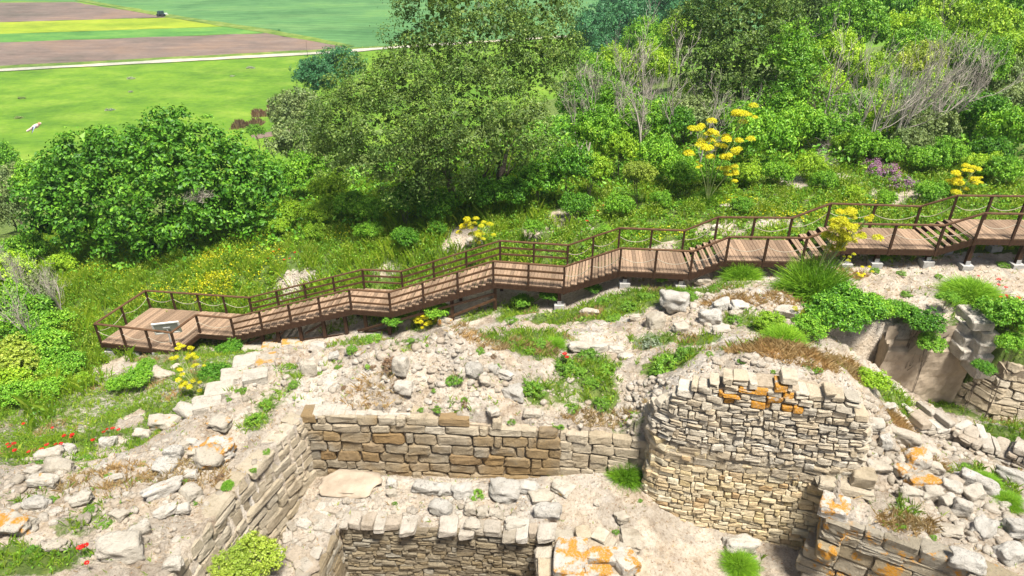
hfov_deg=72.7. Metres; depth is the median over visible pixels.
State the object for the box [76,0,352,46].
verge line
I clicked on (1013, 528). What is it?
boulder
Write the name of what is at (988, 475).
feathery plant
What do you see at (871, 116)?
shrub
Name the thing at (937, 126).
shrub
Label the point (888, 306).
shrub
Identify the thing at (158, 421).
boulder
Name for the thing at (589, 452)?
short wall
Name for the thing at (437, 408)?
weed
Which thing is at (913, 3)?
leafy tree
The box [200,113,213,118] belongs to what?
meadow tuft
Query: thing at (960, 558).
boulder
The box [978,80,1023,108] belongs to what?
leafy tree
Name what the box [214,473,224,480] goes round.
dry weed
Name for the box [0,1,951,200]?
meadow
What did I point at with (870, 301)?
shrub
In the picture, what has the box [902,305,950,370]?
shrub
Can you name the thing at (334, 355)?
boulder
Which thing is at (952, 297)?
shrub
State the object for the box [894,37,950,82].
leafy tree
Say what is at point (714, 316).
boulder
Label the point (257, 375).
paving block
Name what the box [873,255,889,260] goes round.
shrub
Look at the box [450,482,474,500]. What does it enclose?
boulder
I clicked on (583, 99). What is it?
bare tree
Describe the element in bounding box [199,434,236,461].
boulder
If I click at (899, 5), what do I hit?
leafy tree
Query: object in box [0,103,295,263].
fig tree
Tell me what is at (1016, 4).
leafy tree
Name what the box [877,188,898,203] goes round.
shrub
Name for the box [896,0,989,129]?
bare tree
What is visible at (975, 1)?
leafy tree
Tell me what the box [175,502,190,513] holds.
boulder
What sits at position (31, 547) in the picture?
weed
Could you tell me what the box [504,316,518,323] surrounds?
weed
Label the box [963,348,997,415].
shrub
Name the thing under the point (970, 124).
leafy tree
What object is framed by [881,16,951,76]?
leafy tree
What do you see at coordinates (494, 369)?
boulder
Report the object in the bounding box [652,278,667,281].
shrub
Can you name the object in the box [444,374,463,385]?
weed
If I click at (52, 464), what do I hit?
boulder
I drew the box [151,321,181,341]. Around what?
information board
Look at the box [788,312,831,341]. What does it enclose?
shrub
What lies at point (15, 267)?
bare tree
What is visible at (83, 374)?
shrub
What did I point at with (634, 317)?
boulder
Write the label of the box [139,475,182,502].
boulder
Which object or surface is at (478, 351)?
weed
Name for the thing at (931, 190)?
shrub
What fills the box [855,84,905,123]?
leafy tree
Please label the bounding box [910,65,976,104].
leafy tree
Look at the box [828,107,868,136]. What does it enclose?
dead brush
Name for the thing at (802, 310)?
yellow flower
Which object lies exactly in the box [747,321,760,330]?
weed
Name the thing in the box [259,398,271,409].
weed
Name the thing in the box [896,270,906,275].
weed
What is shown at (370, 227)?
shrub
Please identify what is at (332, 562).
return wall
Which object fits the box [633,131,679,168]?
shrub
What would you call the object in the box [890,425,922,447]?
boulder
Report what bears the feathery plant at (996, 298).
on the hillside ground at (694, 546)
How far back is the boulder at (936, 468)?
17.77 m
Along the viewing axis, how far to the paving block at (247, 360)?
21.40 m
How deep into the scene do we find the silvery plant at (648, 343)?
22.15 m
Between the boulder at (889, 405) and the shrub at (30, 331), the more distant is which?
the shrub at (30, 331)
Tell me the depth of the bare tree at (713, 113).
34.95 m
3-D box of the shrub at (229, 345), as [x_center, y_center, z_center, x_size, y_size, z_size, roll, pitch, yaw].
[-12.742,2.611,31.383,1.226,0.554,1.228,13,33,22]
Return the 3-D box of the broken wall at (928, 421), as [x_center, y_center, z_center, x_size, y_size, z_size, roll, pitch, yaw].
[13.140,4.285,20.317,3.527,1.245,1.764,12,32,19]
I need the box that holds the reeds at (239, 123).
[229,116,264,129]
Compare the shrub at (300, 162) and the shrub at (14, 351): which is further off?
the shrub at (300, 162)
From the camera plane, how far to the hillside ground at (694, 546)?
19.88 m
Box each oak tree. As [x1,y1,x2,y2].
[286,0,588,211]
[662,0,820,109]
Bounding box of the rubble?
[0,190,1023,574]
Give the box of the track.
[0,35,566,70]
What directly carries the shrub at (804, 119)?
on the hillside ground at (694, 546)
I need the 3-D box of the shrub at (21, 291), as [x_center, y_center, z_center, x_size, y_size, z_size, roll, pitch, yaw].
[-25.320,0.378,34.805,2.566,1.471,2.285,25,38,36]
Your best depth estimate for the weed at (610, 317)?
24.75 m
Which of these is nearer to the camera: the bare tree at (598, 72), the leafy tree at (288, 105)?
the bare tree at (598, 72)
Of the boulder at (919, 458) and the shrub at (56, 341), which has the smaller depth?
the boulder at (919, 458)
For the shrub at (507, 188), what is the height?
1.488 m
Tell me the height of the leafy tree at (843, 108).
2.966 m
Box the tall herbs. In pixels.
[0,122,1023,429]
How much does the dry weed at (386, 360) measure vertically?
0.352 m
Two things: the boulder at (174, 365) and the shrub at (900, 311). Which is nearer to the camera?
the shrub at (900, 311)
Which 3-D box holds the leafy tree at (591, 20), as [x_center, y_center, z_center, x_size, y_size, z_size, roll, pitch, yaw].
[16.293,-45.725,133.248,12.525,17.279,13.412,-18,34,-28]
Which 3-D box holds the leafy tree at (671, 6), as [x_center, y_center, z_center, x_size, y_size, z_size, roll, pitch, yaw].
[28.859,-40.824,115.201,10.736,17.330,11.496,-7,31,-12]
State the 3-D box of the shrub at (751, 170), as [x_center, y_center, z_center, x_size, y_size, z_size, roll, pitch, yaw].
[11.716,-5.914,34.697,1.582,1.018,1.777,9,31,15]
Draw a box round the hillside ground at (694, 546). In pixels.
[0,34,1023,575]
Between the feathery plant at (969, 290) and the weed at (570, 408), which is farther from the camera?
the feathery plant at (969, 290)
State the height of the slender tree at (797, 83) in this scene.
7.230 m
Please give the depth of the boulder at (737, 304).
23.65 m
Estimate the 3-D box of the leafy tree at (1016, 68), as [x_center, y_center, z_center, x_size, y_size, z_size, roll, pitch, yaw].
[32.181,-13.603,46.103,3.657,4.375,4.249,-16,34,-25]
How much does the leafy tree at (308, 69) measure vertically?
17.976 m
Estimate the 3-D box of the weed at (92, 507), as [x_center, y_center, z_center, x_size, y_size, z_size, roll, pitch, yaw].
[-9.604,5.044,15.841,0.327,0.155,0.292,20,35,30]
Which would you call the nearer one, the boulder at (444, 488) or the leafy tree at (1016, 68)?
the boulder at (444, 488)
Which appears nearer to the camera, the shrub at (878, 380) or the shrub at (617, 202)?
the shrub at (878, 380)
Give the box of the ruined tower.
[640,367,876,549]
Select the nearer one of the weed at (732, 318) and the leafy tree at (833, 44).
the weed at (732, 318)
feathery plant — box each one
[458,247,484,263]
[544,334,569,353]
[690,187,729,209]
[714,258,767,282]
[758,321,811,346]
[761,248,860,305]
[770,274,811,302]
[924,271,1006,312]
[947,179,977,194]
[973,469,1006,487]
[977,293,1007,318]
[991,486,1023,514]
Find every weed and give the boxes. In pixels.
[24,544,39,554]
[75,454,94,462]
[81,549,91,556]
[82,504,95,514]
[98,519,112,528]
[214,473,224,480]
[235,387,246,394]
[244,412,267,426]
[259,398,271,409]
[284,363,296,369]
[286,380,300,389]
[346,344,357,354]
[365,333,382,343]
[381,356,393,373]
[384,325,399,332]
[432,406,443,413]
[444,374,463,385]
[471,488,483,500]
[475,346,484,354]
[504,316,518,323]
[522,345,535,354]
[522,380,545,397]
[531,338,545,349]
[552,423,564,429]
[555,354,578,377]
[564,403,581,413]
[573,348,600,360]
[573,366,587,377]
[581,375,601,389]
[593,396,609,412]
[595,296,609,303]
[597,362,617,378]
[604,313,620,321]
[618,300,637,312]
[637,292,653,300]
[648,367,661,375]
[650,353,678,374]
[675,345,698,359]
[681,289,698,301]
[708,284,721,291]
[727,314,742,326]
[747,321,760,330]
[812,367,822,373]
[869,267,879,273]
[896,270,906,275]
[900,291,912,296]
[960,462,972,469]
[995,261,1010,268]
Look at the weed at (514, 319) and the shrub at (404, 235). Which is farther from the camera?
the shrub at (404, 235)
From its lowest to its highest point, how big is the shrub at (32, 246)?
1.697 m
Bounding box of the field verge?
[0,37,536,68]
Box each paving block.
[191,395,221,415]
[204,378,234,398]
[220,366,247,381]
[232,352,259,367]
[241,340,261,350]
[242,367,268,385]
[255,351,280,366]
[261,337,284,350]
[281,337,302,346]
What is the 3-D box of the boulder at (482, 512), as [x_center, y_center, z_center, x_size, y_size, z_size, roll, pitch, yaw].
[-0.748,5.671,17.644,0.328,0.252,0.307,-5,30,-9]
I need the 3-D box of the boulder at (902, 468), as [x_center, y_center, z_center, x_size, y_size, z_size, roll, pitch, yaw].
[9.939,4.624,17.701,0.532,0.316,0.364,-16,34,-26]
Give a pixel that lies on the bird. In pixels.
(35, 126)
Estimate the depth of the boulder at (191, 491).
16.37 m
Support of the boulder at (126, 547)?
on the hillside ground at (694, 546)
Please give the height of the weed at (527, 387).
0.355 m
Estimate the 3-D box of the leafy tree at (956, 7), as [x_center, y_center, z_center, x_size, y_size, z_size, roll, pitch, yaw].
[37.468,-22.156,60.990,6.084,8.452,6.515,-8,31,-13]
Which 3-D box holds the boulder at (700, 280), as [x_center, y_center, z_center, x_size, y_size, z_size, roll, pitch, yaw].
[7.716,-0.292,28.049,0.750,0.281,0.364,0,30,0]
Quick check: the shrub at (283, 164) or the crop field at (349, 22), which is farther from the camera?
the crop field at (349, 22)
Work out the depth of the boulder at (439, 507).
17.61 m
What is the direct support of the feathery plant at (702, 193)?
on the hillside ground at (694, 546)
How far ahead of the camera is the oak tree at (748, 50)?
43.40 m
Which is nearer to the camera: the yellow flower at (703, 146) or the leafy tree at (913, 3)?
the yellow flower at (703, 146)
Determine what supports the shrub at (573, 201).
on the hillside ground at (694, 546)
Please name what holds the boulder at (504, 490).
on the hillside ground at (694, 546)
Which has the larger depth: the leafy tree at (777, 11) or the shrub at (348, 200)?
the leafy tree at (777, 11)
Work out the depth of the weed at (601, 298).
27.12 m
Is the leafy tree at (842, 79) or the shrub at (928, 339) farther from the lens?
the leafy tree at (842, 79)
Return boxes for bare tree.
[0,237,25,283]
[0,258,40,332]
[3,251,70,312]
[551,53,607,153]
[575,57,623,96]
[602,28,635,153]
[609,0,661,159]
[640,54,657,103]
[644,16,700,140]
[689,57,708,136]
[690,59,744,161]
[711,82,764,151]
[806,1,866,112]
[845,54,914,124]
[864,30,928,158]
[875,30,956,108]
[884,57,947,138]
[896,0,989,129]
[927,30,989,115]
[936,29,1023,137]
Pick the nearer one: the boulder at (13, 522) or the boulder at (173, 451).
the boulder at (13, 522)
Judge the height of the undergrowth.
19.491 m
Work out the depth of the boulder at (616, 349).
21.79 m
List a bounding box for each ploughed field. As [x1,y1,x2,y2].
[0,2,165,21]
[0,33,345,65]
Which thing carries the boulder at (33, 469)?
on the hillside ground at (694, 546)
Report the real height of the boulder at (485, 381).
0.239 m
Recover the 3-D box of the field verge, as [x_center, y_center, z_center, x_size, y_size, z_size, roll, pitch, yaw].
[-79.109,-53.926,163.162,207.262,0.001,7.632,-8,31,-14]
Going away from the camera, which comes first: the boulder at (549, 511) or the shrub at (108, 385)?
the boulder at (549, 511)
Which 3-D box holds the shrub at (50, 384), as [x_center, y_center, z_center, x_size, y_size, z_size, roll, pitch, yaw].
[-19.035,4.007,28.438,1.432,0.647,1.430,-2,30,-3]
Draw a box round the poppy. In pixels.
[76,544,85,558]
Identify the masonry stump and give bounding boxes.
[534,525,651,575]
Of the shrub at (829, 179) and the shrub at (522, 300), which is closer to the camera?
the shrub at (522, 300)
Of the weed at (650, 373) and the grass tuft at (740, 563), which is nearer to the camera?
the grass tuft at (740, 563)
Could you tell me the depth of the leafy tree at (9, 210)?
48.81 m
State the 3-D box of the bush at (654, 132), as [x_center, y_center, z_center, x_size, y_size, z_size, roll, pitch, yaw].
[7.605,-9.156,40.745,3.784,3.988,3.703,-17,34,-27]
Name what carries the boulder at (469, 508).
on the hillside ground at (694, 546)
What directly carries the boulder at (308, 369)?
on the hillside ground at (694, 546)
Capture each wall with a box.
[168,412,316,575]
[260,493,349,575]
[301,404,560,478]
[339,510,556,575]
[559,428,647,475]
[795,490,1021,575]
[901,400,1023,468]
[949,304,1023,422]
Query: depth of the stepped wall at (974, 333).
23.98 m
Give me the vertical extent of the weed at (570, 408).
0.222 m
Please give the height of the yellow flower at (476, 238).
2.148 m
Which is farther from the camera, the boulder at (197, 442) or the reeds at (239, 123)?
the reeds at (239, 123)
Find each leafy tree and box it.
[0,140,23,224]
[0,161,36,227]
[0,176,30,229]
[261,114,331,157]
[264,81,327,176]
[288,46,342,94]
[316,43,368,132]
[546,142,594,195]
[554,80,597,138]
[566,49,596,109]
[567,0,620,54]
[570,101,626,180]
[572,58,639,101]
[582,31,631,56]
[588,40,631,102]
[590,0,662,44]
[592,76,642,115]
[596,0,649,12]
[619,14,670,98]
[619,38,679,104]
[632,0,669,83]
[655,13,701,93]
[659,91,720,143]
[660,0,719,88]
[671,73,722,107]
[681,0,733,70]
[720,100,769,153]
[756,18,821,65]
[758,0,804,76]
[787,0,851,31]
[801,64,855,110]
[807,26,865,71]
[808,0,892,75]
[826,88,881,127]
[846,49,903,91]
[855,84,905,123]
[857,0,911,60]
[874,2,946,57]
[874,73,924,110]
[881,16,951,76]
[888,0,927,58]
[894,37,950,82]
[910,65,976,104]
[912,0,982,34]
[923,91,977,132]
[934,27,991,84]
[952,0,1023,47]
[957,33,1017,91]
[970,50,1023,91]
[971,0,983,9]
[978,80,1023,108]
[979,0,1023,32]
[992,30,1023,83]
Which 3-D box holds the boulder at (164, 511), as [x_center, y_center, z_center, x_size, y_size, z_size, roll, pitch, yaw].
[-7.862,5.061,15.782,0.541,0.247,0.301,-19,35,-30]
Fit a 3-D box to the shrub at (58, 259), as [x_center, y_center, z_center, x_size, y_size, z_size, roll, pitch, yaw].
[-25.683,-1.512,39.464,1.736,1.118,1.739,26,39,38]
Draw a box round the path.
[251,127,317,138]
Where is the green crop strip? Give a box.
[0,27,262,41]
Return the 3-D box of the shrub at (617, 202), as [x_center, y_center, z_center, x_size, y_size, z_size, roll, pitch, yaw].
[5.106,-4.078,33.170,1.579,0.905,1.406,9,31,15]
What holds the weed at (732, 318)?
on the hillside ground at (694, 546)
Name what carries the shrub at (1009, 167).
on the hillside ground at (694, 546)
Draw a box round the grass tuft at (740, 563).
[714,546,763,575]
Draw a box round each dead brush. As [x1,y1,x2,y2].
[182,187,218,204]
[804,130,837,156]
[817,150,837,165]
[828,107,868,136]
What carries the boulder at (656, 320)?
on the hillside ground at (694, 546)
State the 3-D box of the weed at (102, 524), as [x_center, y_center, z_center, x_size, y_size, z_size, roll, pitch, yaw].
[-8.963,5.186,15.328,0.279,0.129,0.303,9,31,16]
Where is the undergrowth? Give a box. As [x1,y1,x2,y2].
[59,54,1023,274]
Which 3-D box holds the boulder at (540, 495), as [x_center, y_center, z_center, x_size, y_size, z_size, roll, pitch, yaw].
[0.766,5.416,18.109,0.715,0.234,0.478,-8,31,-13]
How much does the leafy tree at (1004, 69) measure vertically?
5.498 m
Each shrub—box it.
[0,232,51,261]
[0,245,39,285]
[0,274,33,312]
[0,292,58,337]
[0,330,42,373]
[0,365,32,400]
[0,376,42,406]
[1,328,74,370]
[7,157,67,185]
[9,325,49,337]
[19,267,59,297]
[26,307,76,331]
[32,349,89,378]
[33,375,66,398]
[42,249,78,270]
[69,370,92,383]
[103,373,128,391]
[111,364,153,389]
[136,357,157,370]
[197,360,230,382]
[206,543,250,575]
[213,337,242,353]
[219,479,234,490]
[223,529,286,575]
[245,123,267,150]
[262,215,290,233]
[265,156,307,189]
[269,199,302,225]
[284,149,331,185]
[301,196,340,221]
[303,221,326,237]
[306,166,351,202]
[332,189,366,214]
[352,216,384,238]
[353,196,388,220]
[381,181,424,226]
[381,314,405,334]
[390,224,419,245]
[420,187,461,222]
[422,303,449,319]
[427,219,447,233]
[455,170,498,207]
[487,174,533,205]
[511,293,533,307]
[514,156,563,209]
[523,218,545,241]
[538,292,557,303]
[557,189,593,214]
[574,151,614,195]
[583,280,602,293]
[592,224,614,234]
[594,128,640,175]
[602,190,635,214]
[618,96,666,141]
[621,159,659,205]
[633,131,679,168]
[648,189,671,207]
[652,103,696,135]
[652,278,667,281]
[660,152,705,183]
[698,157,734,182]
[727,105,799,160]
[730,196,754,211]
[733,158,762,183]
[752,309,789,328]
[761,160,798,182]
[774,98,830,136]
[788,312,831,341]
[793,149,828,178]
[800,291,871,333]
[807,110,864,142]
[808,169,839,189]
[823,279,888,326]
[829,131,868,153]
[844,125,888,156]
[844,184,866,198]
[857,367,893,391]
[863,291,896,317]
[864,100,915,133]
[867,135,907,163]
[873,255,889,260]
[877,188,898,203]
[887,298,919,319]
[888,125,936,152]
[893,108,966,139]
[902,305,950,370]
[905,143,955,168]
[912,179,950,200]
[912,324,949,392]
[932,135,972,163]
[934,289,960,310]
[951,88,1023,122]
[961,150,1003,177]
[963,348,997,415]
[968,135,1016,157]
[971,293,1023,332]
[972,104,1023,147]
[981,155,1023,181]
[984,330,1023,418]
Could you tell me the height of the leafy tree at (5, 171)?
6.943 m
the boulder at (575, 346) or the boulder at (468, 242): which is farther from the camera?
the boulder at (468, 242)
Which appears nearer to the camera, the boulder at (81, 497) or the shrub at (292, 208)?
the boulder at (81, 497)
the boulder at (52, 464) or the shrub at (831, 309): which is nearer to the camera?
the boulder at (52, 464)
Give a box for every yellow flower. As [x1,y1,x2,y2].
[169,343,205,392]
[413,314,437,328]
[455,216,495,250]
[683,102,758,198]
[792,306,807,314]
[816,206,883,274]
[856,266,874,278]
[945,163,983,196]
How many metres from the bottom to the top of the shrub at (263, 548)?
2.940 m
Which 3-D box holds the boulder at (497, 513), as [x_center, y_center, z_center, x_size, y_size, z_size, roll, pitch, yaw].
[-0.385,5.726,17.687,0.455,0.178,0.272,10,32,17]
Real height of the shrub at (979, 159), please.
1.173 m
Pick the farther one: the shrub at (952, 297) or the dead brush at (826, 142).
the dead brush at (826, 142)
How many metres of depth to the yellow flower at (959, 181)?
31.59 m
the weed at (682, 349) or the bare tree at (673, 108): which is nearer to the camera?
the weed at (682, 349)
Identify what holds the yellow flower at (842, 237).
on the hillside ground at (694, 546)
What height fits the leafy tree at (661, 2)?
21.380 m
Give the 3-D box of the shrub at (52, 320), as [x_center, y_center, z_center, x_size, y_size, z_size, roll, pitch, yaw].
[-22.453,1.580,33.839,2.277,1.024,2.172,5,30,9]
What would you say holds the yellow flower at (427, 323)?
on the hillside ground at (694, 546)
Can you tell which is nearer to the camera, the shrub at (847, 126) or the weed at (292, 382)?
the weed at (292, 382)
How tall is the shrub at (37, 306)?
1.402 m
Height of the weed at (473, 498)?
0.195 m
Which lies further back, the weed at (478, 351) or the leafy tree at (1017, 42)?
the leafy tree at (1017, 42)
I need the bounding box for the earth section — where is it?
[873,323,966,402]
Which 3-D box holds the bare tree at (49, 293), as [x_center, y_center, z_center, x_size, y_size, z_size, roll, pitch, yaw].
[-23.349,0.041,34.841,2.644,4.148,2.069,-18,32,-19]
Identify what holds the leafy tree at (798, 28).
on the hillside ground at (694, 546)
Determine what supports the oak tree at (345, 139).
on the hillside ground at (694, 546)
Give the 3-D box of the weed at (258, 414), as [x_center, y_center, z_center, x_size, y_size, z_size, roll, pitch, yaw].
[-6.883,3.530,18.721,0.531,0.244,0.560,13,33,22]
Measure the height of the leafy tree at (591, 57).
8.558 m
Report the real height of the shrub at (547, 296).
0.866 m
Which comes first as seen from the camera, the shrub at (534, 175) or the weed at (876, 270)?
the weed at (876, 270)
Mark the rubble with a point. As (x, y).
(1000, 536)
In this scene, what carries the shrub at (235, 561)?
on the hillside ground at (694, 546)
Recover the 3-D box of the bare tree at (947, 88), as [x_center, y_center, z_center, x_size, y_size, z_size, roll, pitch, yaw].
[23.885,-10.780,38.277,3.511,6.636,3.709,-7,31,-11]
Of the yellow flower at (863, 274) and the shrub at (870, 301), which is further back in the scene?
the yellow flower at (863, 274)
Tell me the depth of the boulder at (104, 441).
23.15 m
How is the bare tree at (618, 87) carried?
on the hillside ground at (694, 546)
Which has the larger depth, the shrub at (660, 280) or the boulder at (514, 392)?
the shrub at (660, 280)
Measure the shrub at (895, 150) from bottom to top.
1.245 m
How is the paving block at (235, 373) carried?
on the hillside ground at (694, 546)
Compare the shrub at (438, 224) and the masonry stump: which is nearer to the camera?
the masonry stump
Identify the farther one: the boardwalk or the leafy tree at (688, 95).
the leafy tree at (688, 95)
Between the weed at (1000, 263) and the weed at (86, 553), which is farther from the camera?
the weed at (1000, 263)
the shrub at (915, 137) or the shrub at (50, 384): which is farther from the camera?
the shrub at (915, 137)
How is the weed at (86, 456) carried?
on the hillside ground at (694, 546)
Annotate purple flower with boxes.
[862,158,884,168]
[865,161,900,178]
[886,174,918,191]
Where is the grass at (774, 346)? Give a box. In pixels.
[0,250,1023,575]
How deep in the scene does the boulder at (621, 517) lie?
17.90 m
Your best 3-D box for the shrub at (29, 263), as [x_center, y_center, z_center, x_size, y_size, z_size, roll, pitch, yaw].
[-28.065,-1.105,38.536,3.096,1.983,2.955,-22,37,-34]
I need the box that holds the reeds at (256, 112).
[250,107,271,117]
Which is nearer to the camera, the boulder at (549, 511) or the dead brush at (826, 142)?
the boulder at (549, 511)
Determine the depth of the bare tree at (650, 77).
51.67 m
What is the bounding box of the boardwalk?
[93,194,1023,355]
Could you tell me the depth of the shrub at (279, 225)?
38.67 m
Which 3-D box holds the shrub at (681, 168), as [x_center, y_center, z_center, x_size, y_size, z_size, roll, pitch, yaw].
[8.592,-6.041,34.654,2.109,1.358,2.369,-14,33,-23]
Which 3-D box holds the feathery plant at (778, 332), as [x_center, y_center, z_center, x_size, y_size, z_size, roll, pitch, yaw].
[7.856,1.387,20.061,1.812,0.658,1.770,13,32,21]
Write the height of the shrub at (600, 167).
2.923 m
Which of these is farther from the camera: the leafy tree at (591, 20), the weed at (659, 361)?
the leafy tree at (591, 20)
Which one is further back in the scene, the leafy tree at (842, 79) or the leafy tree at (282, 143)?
the leafy tree at (282, 143)
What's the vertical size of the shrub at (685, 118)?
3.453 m
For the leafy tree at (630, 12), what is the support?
on the hillside ground at (694, 546)
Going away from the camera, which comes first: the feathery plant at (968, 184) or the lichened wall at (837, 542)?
the lichened wall at (837, 542)
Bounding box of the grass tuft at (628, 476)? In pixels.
[602,460,642,497]
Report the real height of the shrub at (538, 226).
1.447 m
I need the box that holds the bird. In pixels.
[26,122,40,132]
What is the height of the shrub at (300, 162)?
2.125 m
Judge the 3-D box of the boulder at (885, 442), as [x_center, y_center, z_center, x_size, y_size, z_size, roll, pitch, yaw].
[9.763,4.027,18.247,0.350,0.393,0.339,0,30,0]
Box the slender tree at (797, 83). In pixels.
[756,15,885,140]
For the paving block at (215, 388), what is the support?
on the hillside ground at (694, 546)
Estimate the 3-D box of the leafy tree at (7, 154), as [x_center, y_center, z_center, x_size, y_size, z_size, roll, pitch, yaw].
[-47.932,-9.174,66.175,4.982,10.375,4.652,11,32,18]
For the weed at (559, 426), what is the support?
on the hillside ground at (694, 546)
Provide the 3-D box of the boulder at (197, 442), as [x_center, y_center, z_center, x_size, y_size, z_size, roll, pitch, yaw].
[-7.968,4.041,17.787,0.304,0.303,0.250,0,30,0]
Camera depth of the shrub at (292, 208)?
39.35 m
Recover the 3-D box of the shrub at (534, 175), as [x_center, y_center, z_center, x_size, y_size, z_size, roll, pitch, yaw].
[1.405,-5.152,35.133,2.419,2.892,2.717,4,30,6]
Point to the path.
(267, 134)
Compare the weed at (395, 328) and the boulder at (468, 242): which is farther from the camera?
the boulder at (468, 242)
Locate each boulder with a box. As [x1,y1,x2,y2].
[0,508,40,535]
[20,494,52,510]
[22,464,43,474]
[25,473,59,488]
[33,445,64,461]
[41,538,70,552]
[43,456,74,472]
[61,443,76,453]
[68,490,94,507]
[94,530,144,564]
[98,436,117,449]
[105,473,125,482]
[107,508,130,521]
[128,518,150,534]
[131,428,150,438]
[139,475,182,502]
[147,413,181,430]
[148,365,175,381]
[151,456,177,475]
[152,501,176,519]
[161,555,184,571]
[162,444,183,459]
[170,363,179,369]
[173,401,192,418]
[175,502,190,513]
[177,440,190,449]
[177,482,202,502]
[183,469,199,480]
[186,437,198,445]
[186,446,197,459]
[193,440,204,446]
[193,443,224,469]
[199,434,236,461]
[206,414,232,432]
[299,361,316,376]
[308,341,325,352]
[317,468,382,498]
[328,350,339,360]
[385,477,397,488]
[386,488,397,497]
[391,355,409,377]
[393,380,414,395]
[410,479,439,495]
[428,498,452,516]
[434,482,452,495]
[437,316,452,325]
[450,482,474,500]
[463,501,475,515]
[463,516,481,531]
[465,237,482,246]
[465,361,483,378]
[476,504,488,518]
[478,376,490,385]
[486,405,499,416]
[487,364,499,374]
[489,477,520,503]
[489,507,503,519]
[498,369,513,380]
[501,383,523,402]
[505,515,525,530]
[519,479,538,493]
[522,408,542,419]
[527,488,554,503]
[533,501,561,521]
[551,477,575,498]
[567,340,589,351]
[579,307,598,315]
[589,341,608,352]
[608,345,624,353]
[613,510,629,524]
[617,352,632,360]
[619,526,643,552]
[629,314,640,321]
[644,311,665,329]
[659,289,689,313]
[671,321,688,334]
[694,276,710,284]
[698,308,722,324]
[709,324,731,334]
[710,296,729,310]
[711,224,724,229]
[721,533,761,553]
[728,299,749,309]
[773,304,800,319]
[866,459,892,472]
[870,416,885,431]
[877,433,893,450]
[882,402,895,411]
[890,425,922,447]
[893,461,913,477]
[895,485,923,498]
[903,446,932,470]
[903,470,942,489]
[921,484,944,502]
[926,461,945,474]
[933,522,963,538]
[938,494,952,507]
[940,477,963,494]
[947,546,987,575]
[950,497,973,517]
[958,467,999,496]
[962,482,986,502]
[969,514,999,540]
[991,540,1023,567]
[995,464,1023,487]
[999,518,1023,540]
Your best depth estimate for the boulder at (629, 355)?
21.35 m
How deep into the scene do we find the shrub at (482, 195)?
34.84 m
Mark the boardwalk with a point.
(365, 302)
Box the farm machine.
[156,11,167,16]
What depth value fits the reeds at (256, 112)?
121.83 m
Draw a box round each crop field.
[0,0,911,47]
[0,17,223,33]
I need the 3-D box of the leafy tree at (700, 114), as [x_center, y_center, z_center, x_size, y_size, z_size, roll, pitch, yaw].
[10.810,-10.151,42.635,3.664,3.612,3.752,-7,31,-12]
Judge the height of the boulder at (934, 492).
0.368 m
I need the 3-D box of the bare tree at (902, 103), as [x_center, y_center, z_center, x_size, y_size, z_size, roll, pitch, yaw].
[21.357,-9.708,37.465,1.930,5.532,2.101,4,30,-3]
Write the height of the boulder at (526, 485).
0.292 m
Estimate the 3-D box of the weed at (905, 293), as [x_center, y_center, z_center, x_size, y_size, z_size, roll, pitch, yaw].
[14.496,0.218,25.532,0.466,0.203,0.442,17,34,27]
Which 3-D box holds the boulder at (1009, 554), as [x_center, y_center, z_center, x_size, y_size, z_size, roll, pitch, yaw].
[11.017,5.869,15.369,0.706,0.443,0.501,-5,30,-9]
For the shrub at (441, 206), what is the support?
on the hillside ground at (694, 546)
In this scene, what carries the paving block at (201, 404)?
on the hillside ground at (694, 546)
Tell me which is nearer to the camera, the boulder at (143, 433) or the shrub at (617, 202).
the boulder at (143, 433)
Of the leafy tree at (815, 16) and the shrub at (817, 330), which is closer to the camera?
the shrub at (817, 330)
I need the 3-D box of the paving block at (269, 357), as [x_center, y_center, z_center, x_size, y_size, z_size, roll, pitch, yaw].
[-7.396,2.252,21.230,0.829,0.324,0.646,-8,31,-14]
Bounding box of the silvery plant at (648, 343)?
[633,331,662,349]
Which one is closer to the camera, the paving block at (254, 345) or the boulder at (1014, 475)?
the boulder at (1014, 475)
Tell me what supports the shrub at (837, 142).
on the hillside ground at (694, 546)
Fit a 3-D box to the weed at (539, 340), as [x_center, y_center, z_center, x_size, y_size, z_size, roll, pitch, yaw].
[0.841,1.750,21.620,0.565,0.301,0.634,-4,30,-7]
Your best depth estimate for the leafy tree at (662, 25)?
79.29 m
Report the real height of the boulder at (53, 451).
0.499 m
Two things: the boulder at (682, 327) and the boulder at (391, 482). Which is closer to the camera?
the boulder at (391, 482)
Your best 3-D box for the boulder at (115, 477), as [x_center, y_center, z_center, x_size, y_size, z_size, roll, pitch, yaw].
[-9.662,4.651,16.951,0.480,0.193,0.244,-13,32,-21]
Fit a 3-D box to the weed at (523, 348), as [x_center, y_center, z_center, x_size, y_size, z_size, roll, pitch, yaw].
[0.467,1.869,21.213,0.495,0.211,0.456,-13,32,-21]
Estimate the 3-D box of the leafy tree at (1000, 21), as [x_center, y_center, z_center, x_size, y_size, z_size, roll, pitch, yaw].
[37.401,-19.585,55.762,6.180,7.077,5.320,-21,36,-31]
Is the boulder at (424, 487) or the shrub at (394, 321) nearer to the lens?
the boulder at (424, 487)
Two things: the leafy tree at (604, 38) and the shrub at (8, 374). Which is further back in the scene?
the leafy tree at (604, 38)
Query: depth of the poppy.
14.29 m
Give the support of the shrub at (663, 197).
on the hillside ground at (694, 546)
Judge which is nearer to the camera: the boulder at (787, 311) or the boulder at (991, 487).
the boulder at (991, 487)

